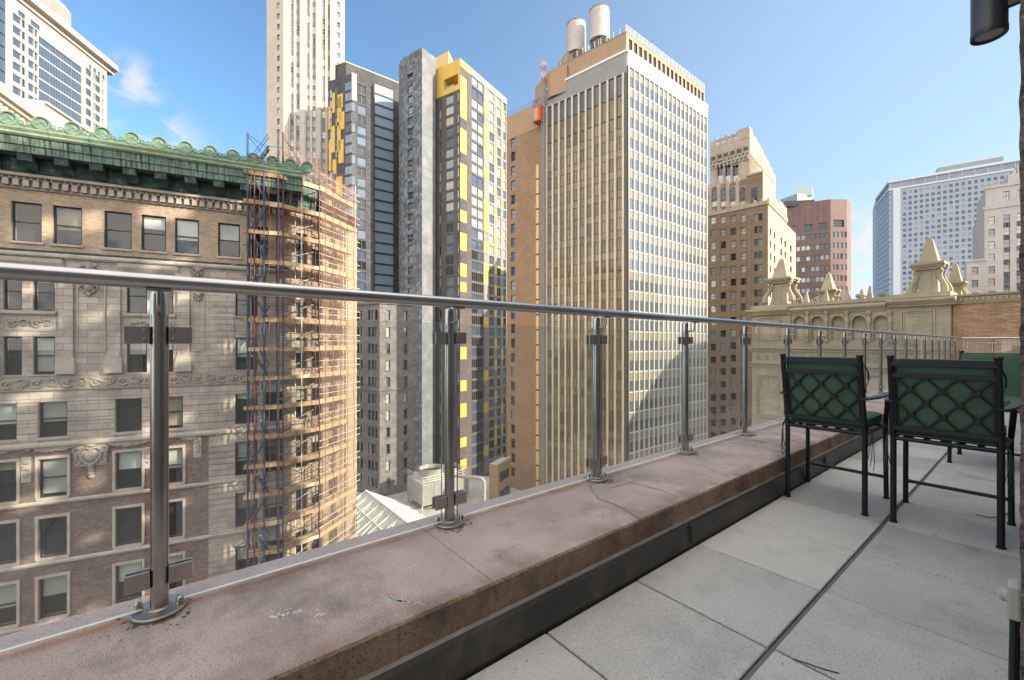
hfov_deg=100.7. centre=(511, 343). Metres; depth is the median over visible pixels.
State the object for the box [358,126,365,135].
window
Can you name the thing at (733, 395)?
window
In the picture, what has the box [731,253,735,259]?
window
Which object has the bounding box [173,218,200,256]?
window
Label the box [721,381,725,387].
window
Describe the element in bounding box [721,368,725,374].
window
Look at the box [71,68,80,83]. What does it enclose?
window
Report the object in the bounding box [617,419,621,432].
window
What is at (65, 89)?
window
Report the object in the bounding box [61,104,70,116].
window
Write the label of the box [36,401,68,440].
window
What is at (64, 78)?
window
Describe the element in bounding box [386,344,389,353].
window
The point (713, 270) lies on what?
window
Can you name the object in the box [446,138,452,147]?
window
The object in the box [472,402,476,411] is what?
window
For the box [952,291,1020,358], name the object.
brick wing
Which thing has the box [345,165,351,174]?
window
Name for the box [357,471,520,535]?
podium building
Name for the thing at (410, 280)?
window
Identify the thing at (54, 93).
window
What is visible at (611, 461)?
window
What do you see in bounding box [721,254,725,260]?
window
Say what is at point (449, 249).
window
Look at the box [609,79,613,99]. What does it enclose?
window
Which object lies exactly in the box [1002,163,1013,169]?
window
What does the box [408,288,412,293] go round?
window
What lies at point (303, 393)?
window
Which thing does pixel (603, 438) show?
window
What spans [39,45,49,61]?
window
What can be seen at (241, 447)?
window
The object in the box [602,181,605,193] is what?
window
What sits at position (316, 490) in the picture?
window
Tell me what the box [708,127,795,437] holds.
stepped tower
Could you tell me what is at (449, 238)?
window
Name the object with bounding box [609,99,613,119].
window
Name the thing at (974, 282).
window
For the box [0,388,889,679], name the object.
parapet wall
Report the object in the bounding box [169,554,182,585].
window
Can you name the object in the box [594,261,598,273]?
window
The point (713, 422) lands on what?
window
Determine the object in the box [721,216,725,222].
window
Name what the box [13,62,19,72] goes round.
window
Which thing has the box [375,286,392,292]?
window
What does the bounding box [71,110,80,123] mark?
window
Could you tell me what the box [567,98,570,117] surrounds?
window
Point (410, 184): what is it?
window
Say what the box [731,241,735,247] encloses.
window
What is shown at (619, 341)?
window
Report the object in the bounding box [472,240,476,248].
window
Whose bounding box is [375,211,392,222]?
window
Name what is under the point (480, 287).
window
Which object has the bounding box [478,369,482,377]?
window
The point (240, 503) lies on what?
window
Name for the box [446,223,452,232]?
window
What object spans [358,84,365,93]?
window
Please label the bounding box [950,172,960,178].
window
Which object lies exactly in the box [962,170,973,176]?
window
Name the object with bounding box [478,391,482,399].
window
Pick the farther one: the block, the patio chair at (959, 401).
the block
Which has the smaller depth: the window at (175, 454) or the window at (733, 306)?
the window at (175, 454)
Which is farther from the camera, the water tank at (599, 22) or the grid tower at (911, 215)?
the grid tower at (911, 215)
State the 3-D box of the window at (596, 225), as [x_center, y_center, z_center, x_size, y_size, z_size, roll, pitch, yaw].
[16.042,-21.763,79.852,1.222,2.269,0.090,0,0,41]
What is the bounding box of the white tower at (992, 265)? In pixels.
[964,165,1020,293]
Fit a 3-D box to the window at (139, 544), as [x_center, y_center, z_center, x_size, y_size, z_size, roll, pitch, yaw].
[-24.897,11.893,27.594,1.520,2.583,0.330,0,0,-26]
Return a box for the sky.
[59,0,1020,298]
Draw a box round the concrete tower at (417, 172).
[399,47,435,471]
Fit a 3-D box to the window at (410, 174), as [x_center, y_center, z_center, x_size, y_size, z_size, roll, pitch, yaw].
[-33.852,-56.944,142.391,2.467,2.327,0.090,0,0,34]
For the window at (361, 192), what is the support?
in the apartment wing at (363, 130)
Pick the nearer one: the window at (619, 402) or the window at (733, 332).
the window at (619, 402)
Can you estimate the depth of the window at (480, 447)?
149.68 m
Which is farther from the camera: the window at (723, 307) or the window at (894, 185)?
the window at (894, 185)
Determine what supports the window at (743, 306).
in the stepped tower at (751, 238)
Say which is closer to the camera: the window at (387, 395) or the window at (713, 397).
the window at (387, 395)
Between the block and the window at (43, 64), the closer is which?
the block
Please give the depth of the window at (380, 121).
160.78 m
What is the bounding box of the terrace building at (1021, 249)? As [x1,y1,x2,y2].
[1019,0,1023,679]
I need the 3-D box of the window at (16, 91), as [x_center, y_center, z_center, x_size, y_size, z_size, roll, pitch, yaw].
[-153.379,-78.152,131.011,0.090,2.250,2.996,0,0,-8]
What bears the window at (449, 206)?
in the apartment tower at (471, 183)
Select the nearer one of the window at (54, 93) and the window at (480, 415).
the window at (54, 93)
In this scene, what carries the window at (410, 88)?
in the concrete tower at (417, 172)
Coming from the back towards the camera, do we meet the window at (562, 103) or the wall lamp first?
the window at (562, 103)
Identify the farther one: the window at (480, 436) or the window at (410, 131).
the window at (480, 436)
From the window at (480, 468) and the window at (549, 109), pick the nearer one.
the window at (549, 109)
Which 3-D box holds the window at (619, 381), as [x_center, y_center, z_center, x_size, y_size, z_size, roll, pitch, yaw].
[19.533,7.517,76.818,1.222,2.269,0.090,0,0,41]
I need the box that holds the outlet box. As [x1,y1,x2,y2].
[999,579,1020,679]
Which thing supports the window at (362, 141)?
in the apartment wing at (363, 130)
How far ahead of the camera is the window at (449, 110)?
142.79 m
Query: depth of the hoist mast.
87.06 m
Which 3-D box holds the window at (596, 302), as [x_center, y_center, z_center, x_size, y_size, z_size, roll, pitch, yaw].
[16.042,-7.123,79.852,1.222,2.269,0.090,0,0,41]
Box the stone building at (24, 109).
[0,88,94,134]
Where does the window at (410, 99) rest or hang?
in the concrete tower at (417, 172)
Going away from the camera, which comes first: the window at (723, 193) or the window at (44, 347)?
the window at (44, 347)
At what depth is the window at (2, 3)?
127.28 m
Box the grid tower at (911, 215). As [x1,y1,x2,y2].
[873,155,1019,297]
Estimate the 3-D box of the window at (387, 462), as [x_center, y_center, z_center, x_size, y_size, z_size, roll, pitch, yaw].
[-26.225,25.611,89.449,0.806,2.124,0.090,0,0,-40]
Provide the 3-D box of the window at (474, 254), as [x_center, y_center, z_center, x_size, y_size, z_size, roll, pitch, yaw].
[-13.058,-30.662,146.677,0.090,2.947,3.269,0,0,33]
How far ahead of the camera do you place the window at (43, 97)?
140.06 m
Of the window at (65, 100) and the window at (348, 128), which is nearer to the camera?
the window at (348, 128)
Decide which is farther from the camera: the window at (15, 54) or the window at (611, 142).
the window at (15, 54)
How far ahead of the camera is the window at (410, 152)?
142.58 m
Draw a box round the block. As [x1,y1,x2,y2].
[489,456,510,499]
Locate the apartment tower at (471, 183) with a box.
[436,51,506,475]
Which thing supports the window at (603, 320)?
in the office tower at (626, 173)
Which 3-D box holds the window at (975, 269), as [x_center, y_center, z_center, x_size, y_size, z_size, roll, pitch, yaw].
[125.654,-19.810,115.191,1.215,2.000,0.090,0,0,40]
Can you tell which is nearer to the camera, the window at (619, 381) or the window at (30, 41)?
the window at (619, 381)
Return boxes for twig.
[794,659,838,673]
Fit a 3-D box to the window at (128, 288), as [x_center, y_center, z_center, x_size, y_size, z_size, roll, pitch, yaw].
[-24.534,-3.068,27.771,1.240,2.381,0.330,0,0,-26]
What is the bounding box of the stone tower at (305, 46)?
[267,0,344,202]
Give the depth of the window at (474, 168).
146.82 m
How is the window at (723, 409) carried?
in the stepped tower at (751, 238)
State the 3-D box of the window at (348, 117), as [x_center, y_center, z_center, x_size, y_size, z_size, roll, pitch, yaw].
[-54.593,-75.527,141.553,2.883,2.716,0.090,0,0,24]
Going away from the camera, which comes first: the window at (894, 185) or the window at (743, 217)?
the window at (743, 217)
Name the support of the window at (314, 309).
in the ornate building at (74, 463)
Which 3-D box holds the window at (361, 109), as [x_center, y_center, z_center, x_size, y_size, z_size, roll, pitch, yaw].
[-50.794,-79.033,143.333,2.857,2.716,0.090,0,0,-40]
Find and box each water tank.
[567,17,585,57]
[589,3,609,48]
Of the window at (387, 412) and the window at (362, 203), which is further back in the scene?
the window at (362, 203)
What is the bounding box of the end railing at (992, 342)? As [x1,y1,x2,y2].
[963,337,1019,352]
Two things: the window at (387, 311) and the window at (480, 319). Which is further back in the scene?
the window at (480, 319)
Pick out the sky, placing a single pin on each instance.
(842, 99)
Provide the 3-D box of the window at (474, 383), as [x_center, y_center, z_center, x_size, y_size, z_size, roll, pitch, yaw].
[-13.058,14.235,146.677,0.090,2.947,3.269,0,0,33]
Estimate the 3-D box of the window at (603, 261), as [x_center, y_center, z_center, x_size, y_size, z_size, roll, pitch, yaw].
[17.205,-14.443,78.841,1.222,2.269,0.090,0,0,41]
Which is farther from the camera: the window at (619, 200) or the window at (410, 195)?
the window at (410, 195)
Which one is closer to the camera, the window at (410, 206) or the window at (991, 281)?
the window at (991, 281)
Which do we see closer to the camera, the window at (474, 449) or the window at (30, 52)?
the window at (30, 52)
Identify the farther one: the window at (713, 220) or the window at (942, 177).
the window at (942, 177)
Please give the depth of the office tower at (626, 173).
83.78 m
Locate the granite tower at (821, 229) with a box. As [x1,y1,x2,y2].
[780,186,850,302]
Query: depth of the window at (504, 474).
87.14 m
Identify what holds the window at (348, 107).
in the apartment wing at (363, 130)
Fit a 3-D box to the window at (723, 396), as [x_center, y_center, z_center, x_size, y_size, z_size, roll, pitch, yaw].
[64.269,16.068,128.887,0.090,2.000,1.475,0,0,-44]
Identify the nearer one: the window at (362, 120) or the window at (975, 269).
the window at (975, 269)
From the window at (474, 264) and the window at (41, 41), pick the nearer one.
the window at (41, 41)
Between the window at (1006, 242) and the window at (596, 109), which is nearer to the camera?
the window at (596, 109)
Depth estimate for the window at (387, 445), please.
89.49 m
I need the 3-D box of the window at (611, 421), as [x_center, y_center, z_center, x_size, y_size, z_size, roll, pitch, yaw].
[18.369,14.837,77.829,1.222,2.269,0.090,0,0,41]
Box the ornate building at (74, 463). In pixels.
[0,110,356,636]
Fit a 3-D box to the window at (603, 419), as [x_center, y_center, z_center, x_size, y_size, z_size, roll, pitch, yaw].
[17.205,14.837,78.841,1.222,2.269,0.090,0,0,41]
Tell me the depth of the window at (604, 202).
78.93 m
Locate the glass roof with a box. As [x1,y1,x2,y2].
[357,490,425,536]
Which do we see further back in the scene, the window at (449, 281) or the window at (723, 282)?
the window at (449, 281)
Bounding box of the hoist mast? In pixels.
[541,58,545,484]
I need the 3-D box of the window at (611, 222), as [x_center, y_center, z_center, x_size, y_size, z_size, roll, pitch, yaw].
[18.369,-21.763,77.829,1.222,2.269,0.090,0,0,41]
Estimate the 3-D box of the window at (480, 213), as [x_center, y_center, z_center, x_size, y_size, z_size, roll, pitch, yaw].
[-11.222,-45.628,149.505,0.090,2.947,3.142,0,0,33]
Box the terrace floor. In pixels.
[467,412,1020,679]
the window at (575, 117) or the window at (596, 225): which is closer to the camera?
the window at (596, 225)
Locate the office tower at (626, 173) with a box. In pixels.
[507,25,708,490]
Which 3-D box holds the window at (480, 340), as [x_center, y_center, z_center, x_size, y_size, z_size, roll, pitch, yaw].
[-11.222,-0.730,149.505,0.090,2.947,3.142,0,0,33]
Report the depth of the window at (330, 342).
36.01 m
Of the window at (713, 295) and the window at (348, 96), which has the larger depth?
the window at (348, 96)
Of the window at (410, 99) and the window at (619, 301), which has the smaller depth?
the window at (619, 301)
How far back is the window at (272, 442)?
31.28 m
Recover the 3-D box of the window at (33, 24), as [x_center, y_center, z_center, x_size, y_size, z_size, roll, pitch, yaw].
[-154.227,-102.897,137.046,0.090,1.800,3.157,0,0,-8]
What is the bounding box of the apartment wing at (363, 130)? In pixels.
[328,61,398,302]
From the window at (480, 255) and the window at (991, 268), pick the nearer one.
the window at (991, 268)
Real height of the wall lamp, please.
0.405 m
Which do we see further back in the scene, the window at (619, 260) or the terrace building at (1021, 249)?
the window at (619, 260)
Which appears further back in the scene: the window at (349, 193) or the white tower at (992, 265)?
the window at (349, 193)
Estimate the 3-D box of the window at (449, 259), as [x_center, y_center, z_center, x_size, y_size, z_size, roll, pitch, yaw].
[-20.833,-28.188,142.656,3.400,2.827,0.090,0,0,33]
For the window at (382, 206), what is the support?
in the apartment wing at (363, 130)
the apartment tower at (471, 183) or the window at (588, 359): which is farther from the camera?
the apartment tower at (471, 183)
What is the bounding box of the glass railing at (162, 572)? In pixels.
[0,262,962,651]
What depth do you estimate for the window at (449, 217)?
142.79 m
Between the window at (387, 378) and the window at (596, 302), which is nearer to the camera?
the window at (596, 302)
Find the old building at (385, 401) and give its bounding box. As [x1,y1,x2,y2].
[357,302,413,495]
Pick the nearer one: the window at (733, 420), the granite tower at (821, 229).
the window at (733, 420)
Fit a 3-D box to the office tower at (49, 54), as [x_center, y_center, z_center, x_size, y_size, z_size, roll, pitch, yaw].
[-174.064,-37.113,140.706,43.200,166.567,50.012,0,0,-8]
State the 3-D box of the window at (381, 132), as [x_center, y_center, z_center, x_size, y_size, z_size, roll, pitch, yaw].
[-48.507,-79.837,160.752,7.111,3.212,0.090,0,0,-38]
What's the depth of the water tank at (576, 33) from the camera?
86.34 m
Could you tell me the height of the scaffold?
61.098 m
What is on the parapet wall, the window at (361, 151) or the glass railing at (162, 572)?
the glass railing at (162, 572)
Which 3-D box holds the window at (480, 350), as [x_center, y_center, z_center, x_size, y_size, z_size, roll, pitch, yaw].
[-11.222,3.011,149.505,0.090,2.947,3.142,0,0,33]
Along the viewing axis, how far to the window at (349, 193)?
141.37 m
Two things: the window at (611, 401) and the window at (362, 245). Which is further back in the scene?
the window at (362, 245)
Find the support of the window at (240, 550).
in the ornate building at (74, 463)
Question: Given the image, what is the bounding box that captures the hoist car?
[532,98,543,124]
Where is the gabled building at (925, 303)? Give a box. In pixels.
[745,236,969,425]
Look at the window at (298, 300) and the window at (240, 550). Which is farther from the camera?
the window at (298, 300)
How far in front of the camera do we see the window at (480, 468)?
149.68 m
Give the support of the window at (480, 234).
in the apartment tower at (471, 183)
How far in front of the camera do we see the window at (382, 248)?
160.66 m
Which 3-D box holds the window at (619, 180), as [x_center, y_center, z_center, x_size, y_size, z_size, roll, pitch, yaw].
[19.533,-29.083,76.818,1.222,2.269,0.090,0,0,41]
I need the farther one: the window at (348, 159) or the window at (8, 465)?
the window at (348, 159)
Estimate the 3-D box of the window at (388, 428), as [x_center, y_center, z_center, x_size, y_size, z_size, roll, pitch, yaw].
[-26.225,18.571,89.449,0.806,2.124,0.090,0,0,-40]
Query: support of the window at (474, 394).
in the apartment tower at (471, 183)
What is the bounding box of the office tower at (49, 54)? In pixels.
[0,0,118,132]
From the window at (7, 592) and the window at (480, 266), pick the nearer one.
the window at (7, 592)
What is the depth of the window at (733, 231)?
126.88 m
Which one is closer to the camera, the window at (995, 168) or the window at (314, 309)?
the window at (314, 309)
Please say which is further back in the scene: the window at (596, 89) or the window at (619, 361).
the window at (596, 89)
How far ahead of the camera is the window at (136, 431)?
27.52 m
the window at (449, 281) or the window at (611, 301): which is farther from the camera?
the window at (449, 281)
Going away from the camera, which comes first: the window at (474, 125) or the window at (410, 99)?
the window at (410, 99)
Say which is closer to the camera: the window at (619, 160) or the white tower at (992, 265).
the window at (619, 160)
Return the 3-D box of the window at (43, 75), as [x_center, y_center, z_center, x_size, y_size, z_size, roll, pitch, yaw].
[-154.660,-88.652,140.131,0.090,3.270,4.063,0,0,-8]
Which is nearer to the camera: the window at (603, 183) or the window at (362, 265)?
the window at (603, 183)
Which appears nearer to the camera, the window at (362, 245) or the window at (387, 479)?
the window at (387, 479)
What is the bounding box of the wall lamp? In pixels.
[970,0,1020,45]
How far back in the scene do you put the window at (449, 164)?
142.79 m
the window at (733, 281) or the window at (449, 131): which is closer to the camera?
the window at (733, 281)
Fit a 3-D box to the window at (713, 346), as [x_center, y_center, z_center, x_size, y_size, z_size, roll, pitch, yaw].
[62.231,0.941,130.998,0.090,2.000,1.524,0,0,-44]
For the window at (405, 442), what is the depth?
92.08 m
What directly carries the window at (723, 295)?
in the stepped tower at (751, 238)
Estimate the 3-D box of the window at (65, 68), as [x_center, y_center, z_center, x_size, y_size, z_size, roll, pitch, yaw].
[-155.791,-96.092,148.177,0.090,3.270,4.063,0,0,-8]
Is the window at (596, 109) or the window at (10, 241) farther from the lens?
the window at (596, 109)
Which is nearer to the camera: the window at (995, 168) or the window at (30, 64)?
the window at (30, 64)
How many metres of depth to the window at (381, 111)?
160.66 m
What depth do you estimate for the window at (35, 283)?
25.76 m
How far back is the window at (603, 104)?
79.01 m
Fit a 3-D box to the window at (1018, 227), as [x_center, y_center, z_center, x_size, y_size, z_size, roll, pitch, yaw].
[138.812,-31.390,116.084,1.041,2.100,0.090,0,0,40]
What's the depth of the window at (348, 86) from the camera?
141.54 m
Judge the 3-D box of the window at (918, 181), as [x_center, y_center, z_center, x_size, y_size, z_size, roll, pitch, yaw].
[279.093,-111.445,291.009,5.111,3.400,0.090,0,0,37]
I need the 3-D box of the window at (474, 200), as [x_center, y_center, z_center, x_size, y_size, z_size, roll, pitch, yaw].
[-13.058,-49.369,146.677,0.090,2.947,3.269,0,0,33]
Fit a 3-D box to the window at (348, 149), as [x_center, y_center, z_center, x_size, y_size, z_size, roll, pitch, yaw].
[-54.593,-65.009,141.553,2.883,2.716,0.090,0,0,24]
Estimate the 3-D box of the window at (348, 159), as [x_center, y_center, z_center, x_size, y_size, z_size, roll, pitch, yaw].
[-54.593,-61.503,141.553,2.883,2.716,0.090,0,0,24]
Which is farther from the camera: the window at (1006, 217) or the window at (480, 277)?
the window at (480, 277)
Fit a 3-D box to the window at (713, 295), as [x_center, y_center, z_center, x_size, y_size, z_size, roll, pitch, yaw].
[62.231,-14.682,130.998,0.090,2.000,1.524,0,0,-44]
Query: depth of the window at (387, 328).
89.52 m
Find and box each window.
[0,0,4,83]
[0,280,23,310]
[0,336,23,377]
[0,403,18,442]
[0,462,18,505]
[0,522,18,568]
[0,584,18,630]
[8,202,43,244]
[13,14,19,24]
[13,26,19,36]
[13,38,19,48]
[13,50,19,60]
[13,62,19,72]
[13,74,19,84]
[13,86,19,95]
[28,25,32,33]
[28,37,32,45]
[28,48,32,57]
[28,60,32,68]
[28,72,32,80]
[28,83,32,91]
[30,282,56,312]
[30,337,56,376]
[31,20,38,30]
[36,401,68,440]
[36,457,68,501]
[36,516,68,562]
[36,575,68,623]
[39,37,49,50]
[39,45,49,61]
[39,56,49,72]
[39,68,49,83]
[39,79,49,94]
[39,91,49,102]
[50,45,60,58]
[50,53,60,69]
[50,64,60,79]
[50,75,60,90]
[50,86,60,101]
[50,97,60,109]
[50,206,83,247]
[61,53,70,65]
[61,61,70,76]
[61,72,70,86]
[61,82,70,97]
[61,93,70,107]
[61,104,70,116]
[71,61,80,72]
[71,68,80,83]
[71,79,80,93]
[71,89,80,103]
[71,100,80,113]
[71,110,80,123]
[101,211,133,251]
[113,398,143,434]
[113,451,143,492]
[113,506,143,549]
[117,562,141,602]
[124,287,147,313]
[124,344,147,374]
[139,215,167,253]
[148,290,174,314]
[148,344,174,373]
[169,396,183,430]
[169,447,184,485]
[169,501,184,540]
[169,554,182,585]
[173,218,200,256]
[216,223,241,259]
[234,294,258,317]
[234,338,258,371]
[234,394,258,426]
[234,441,252,478]
[234,491,252,530]
[236,544,252,570]
[250,227,267,258]
[266,420,284,423]
[266,439,284,474]
[266,488,281,507]
[278,0,339,162]
[294,298,312,319]
[294,338,312,370]
[294,389,312,421]
[294,435,312,469]
[312,237,318,254]
[312,299,318,319]
[312,338,323,368]
[312,431,323,464]
[312,485,318,495]
[312,523,317,530]
[328,339,338,367]
[328,385,338,414]
[328,426,338,458]
[329,249,335,268]
[345,81,351,90]
[345,91,351,101]
[345,102,351,111]
[345,113,351,122]
[345,123,351,132]
[345,134,351,143]
[345,144,351,153]
[345,155,351,164]
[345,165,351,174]
[345,176,351,184]
[346,186,351,195]
[346,208,351,214]
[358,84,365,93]
[358,94,365,104]
[358,105,365,114]
[358,115,365,124]
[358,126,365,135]
[358,136,365,145]
[358,147,365,155]
[358,157,365,166]
[358,167,365,176]
[358,178,365,186]
[358,188,365,197]
[358,199,365,207]
[358,209,365,217]
[358,220,365,228]
[358,230,365,238]
[358,240,365,248]
[358,251,365,259]
[358,261,365,269]
[358,272,365,279]
[358,282,365,289]
[375,84,392,98]
[375,94,392,108]
[375,105,392,118]
[375,116,392,129]
[375,126,392,139]
[375,137,392,149]
[375,148,392,160]
[375,158,392,170]
[375,169,392,180]
[375,179,392,191]
[375,190,392,201]
[375,201,392,212]
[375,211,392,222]
[375,222,392,232]
[375,233,392,243]
[375,243,392,253]
[375,254,392,263]
[375,264,392,274]
[375,275,392,284]
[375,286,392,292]
[386,310,389,319]
[386,327,389,336]
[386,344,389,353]
[386,360,389,369]
[386,377,389,386]
[386,394,389,403]
[386,410,389,420]
[386,427,389,436]
[386,444,389,453]
[386,461,389,470]
[386,477,389,487]
[404,311,406,320]
[404,327,406,336]
[404,360,406,369]
[404,376,406,385]
[404,441,406,450]
[408,85,412,92]
[408,96,412,103]
[408,106,412,113]
[408,117,412,124]
[408,128,412,134]
[408,138,412,145]
[408,149,412,156]
[408,160,412,166]
[408,170,412,177]
[408,181,412,188]
[408,192,412,198]
[408,202,412,209]
[408,213,412,220]
[408,224,412,230]
[408,235,412,241]
[408,245,412,252]
[408,256,412,262]
[408,267,412,273]
[408,277,412,283]
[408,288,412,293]
[440,76,504,463]
[446,95,452,104]
[446,105,452,115]
[446,116,452,126]
[446,127,452,136]
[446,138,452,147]
[446,148,452,157]
[446,159,452,168]
[446,170,452,179]
[446,181,452,189]
[446,191,452,200]
[446,202,452,211]
[446,213,452,221]
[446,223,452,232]
[446,234,452,242]
[446,245,452,253]
[446,256,452,264]
[446,266,452,274]
[446,277,452,285]
[446,288,452,296]
[472,98,476,108]
[472,109,476,119]
[472,120,476,130]
[472,131,476,141]
[472,142,476,151]
[472,153,476,162]
[472,163,476,173]
[472,174,476,184]
[472,185,476,194]
[472,196,476,205]
[472,207,476,216]
[472,218,476,227]
[472,229,476,237]
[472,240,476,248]
[472,251,476,259]
[472,261,476,270]
[472,272,476,281]
[472,283,476,291]
[472,316,476,324]
[472,327,476,334]
[472,338,476,345]
[472,348,476,356]
[472,359,476,367]
[472,370,476,378]
[472,381,476,389]
[472,392,476,400]
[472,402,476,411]
[472,413,476,421]
[472,424,476,432]
[472,435,476,443]
[472,445,476,454]
[472,456,476,465]
[472,467,476,475]
[478,210,482,218]
[478,220,482,229]
[478,231,482,240]
[478,242,482,250]
[478,252,482,261]
[478,263,482,271]
[478,274,482,282]
[478,284,482,292]
[478,316,482,324]
[478,327,482,335]
[478,338,482,345]
[478,348,482,356]
[478,359,482,367]
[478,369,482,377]
[478,380,482,388]
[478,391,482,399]
[478,401,482,409]
[478,412,482,420]
[478,422,482,431]
[478,433,482,441]
[478,443,482,452]
[478,454,482,463]
[478,465,482,473]
[500,468,508,481]
[500,485,508,496]
[512,76,705,487]
[548,107,551,125]
[548,125,551,143]
[554,104,557,122]
[554,122,557,140]
[560,101,563,120]
[560,120,563,138]
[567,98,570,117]
[567,117,570,135]
[573,95,577,114]
[573,114,577,133]
[580,92,584,111]
[580,111,584,130]
[587,89,591,109]
[587,108,591,128]
[587,301,591,307]
[587,320,591,331]
[587,358,590,369]
[594,86,598,106]
[594,105,598,125]
[594,222,598,234]
[594,242,598,253]
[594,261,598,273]
[594,281,598,292]
[594,300,598,308]
[602,82,605,102]
[602,102,605,122]
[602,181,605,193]
[602,201,605,213]
[602,221,605,232]
[602,240,605,252]
[602,260,605,272]
[602,280,605,291]
[602,299,605,308]
[602,319,605,331]
[602,359,605,370]
[602,378,605,390]
[602,398,605,409]
[602,417,605,429]
[602,437,605,449]
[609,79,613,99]
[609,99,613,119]
[609,139,613,152]
[609,159,613,172]
[609,179,613,191]
[609,199,613,211]
[609,219,613,231]
[609,239,613,251]
[609,259,613,271]
[609,279,613,291]
[609,299,613,309]
[609,319,613,330]
[609,339,613,350]
[609,359,613,370]
[609,379,613,390]
[609,399,613,410]
[609,418,613,430]
[609,438,613,450]
[609,458,613,465]
[617,75,621,96]
[617,95,621,116]
[617,116,621,129]
[617,136,621,149]
[617,156,621,169]
[617,177,621,189]
[617,197,621,210]
[617,217,621,230]
[617,237,621,250]
[617,258,621,270]
[617,278,621,290]
[617,298,621,310]
[617,319,621,330]
[617,339,621,350]
[617,359,621,371]
[617,379,621,391]
[617,399,621,411]
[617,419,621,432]
[617,440,621,452]
[711,217,715,223]
[711,230,715,236]
[711,242,715,248]
[711,255,715,261]
[711,268,715,273]
[711,280,715,286]
[711,293,715,299]
[711,306,715,311]
[711,331,715,337]
[711,344,715,349]
[711,356,715,362]
[711,369,715,375]
[711,382,715,387]
[711,394,715,400]
[711,407,715,413]
[711,420,715,425]
[712,188,716,199]
[718,175,722,183]
[721,188,725,199]
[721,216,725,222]
[721,229,725,235]
[721,241,725,248]
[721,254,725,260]
[721,267,725,273]
[721,280,725,285]
[721,292,725,298]
[721,305,725,311]
[721,330,725,336]
[721,343,725,349]
[721,356,725,361]
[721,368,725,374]
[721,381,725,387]
[721,394,725,399]
[721,406,725,412]
[721,419,725,425]
[731,190,734,199]
[731,215,735,222]
[731,228,735,234]
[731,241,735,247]
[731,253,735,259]
[731,266,735,272]
[731,279,735,285]
[731,291,735,297]
[731,304,735,310]
[731,330,735,335]
[731,342,735,348]
[731,355,735,361]
[731,367,735,373]
[731,380,735,386]
[731,393,735,399]
[731,405,735,411]
[731,418,735,424]
[740,190,744,199]
[741,215,745,221]
[741,227,745,234]
[741,240,745,246]
[741,253,745,259]
[741,265,745,271]
[741,278,745,284]
[741,291,745,297]
[741,303,745,309]
[752,187,756,201]
[889,176,1003,296]
[891,182,900,187]
[902,180,911,186]
[914,178,923,184]
[926,176,935,182]
[938,174,947,180]
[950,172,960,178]
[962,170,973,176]
[972,267,977,274]
[972,280,977,286]
[975,168,986,174]
[989,165,999,171]
[989,217,994,224]
[989,229,994,236]
[989,241,994,248]
[989,254,994,261]
[989,266,994,273]
[989,278,994,285]
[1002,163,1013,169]
[1003,191,1008,200]
[1004,215,1009,222]
[1004,227,1009,234]
[1004,239,1009,246]
[1004,252,1009,259]
[1004,264,1009,271]
[1004,276,1009,283]
[1017,190,1019,200]
[1017,225,1020,232]
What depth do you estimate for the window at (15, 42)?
131.39 m
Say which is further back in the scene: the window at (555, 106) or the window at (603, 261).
the window at (555, 106)
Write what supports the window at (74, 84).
in the office tower at (49, 54)
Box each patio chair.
[780,353,889,516]
[884,355,1020,549]
[947,351,1020,462]
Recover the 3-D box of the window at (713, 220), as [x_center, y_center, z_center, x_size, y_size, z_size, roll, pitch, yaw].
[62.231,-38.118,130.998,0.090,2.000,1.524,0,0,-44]
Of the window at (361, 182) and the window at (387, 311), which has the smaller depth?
the window at (387, 311)
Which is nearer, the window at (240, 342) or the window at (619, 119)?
the window at (240, 342)
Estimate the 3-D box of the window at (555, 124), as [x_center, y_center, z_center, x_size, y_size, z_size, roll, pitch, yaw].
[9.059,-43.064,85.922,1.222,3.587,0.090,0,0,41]
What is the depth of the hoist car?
87.11 m
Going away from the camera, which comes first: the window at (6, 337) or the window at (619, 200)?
the window at (6, 337)
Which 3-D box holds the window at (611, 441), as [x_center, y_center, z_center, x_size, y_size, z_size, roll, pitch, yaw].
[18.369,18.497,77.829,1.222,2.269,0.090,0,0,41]
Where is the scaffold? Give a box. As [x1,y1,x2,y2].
[241,131,359,566]
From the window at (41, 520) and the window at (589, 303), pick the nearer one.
the window at (41, 520)
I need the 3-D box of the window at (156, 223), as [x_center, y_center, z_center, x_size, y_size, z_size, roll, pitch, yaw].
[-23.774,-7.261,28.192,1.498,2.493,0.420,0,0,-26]
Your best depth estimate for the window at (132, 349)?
27.85 m
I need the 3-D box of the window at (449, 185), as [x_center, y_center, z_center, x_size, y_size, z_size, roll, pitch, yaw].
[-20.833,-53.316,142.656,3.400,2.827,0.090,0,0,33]
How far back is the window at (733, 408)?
126.88 m
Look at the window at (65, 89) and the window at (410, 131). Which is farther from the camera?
the window at (65, 89)
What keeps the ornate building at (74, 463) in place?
on the ground
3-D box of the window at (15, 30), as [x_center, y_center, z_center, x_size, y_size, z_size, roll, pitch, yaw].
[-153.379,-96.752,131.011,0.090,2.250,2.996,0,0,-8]
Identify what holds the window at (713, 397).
in the stepped tower at (751, 238)
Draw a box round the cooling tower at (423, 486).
[407,463,485,512]
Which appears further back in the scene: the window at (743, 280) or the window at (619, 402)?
the window at (743, 280)
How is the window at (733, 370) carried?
in the stepped tower at (751, 238)
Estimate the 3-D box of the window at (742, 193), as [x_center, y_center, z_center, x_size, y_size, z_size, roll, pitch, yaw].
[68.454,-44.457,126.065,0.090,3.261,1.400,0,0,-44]

